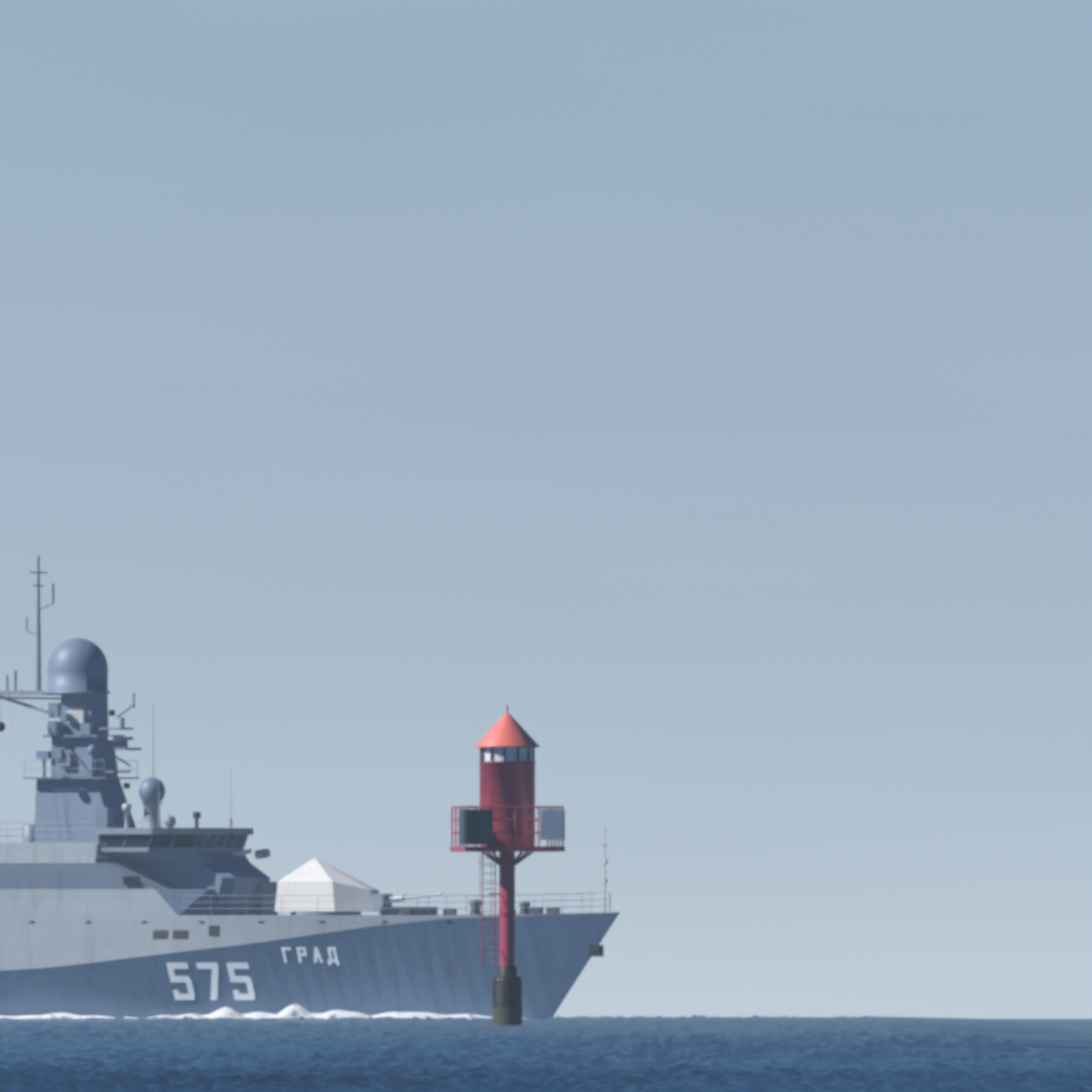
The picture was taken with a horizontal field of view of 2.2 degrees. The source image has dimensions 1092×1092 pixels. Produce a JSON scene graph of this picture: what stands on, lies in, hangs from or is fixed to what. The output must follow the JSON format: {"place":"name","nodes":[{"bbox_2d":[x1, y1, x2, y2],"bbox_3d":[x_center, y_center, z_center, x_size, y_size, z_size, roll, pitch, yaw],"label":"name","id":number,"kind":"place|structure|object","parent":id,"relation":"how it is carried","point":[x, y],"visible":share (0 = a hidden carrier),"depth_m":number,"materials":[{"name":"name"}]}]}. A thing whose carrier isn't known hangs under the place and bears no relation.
{"place":"outdoors","nodes":[
{"label":"outdoors","id":0,"kind":"place"},
{"bbox_2d":[0,1015,1091,1091],"bbox_3d":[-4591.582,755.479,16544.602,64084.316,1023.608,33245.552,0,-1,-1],"label":"sea","id":1,"kind":"structure","parent":0,"point":[703,1053],"depth_m":610.30,"materials":[{"name":"liquid"}]},
{"bbox_2d":[0,1004,525,1018],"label":"bow wave foam","id":2,"kind":"object","parent":1,"relation":"on","point":[292,1011],"visible":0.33,"depth_m":1492.66,"materials":[{"name":"white"}]},
{"bbox_2d":[0,556,619,1018],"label":"corvette","id":3,"kind":"object","parent":1,"relation":"on","point":[108,908],"visible":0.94,"depth_m":1497.90,"materials":[{"name":"grey metal"}]},
{"bbox_2d":[450,705,564,1024],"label":"navigation beacon","id":4,"kind":"object","parent":1,"relation":"on","point":[501,820],"visible":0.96,"depth_m":1099.28,"materials":[{"name":"red metal"}]},
{"bbox_2d":[0,0,1091,1018],"label":"sky","id":5,"kind":"structure","parent":0,"point":[697,393],"materials":[{"name":"blue"}]}
]}

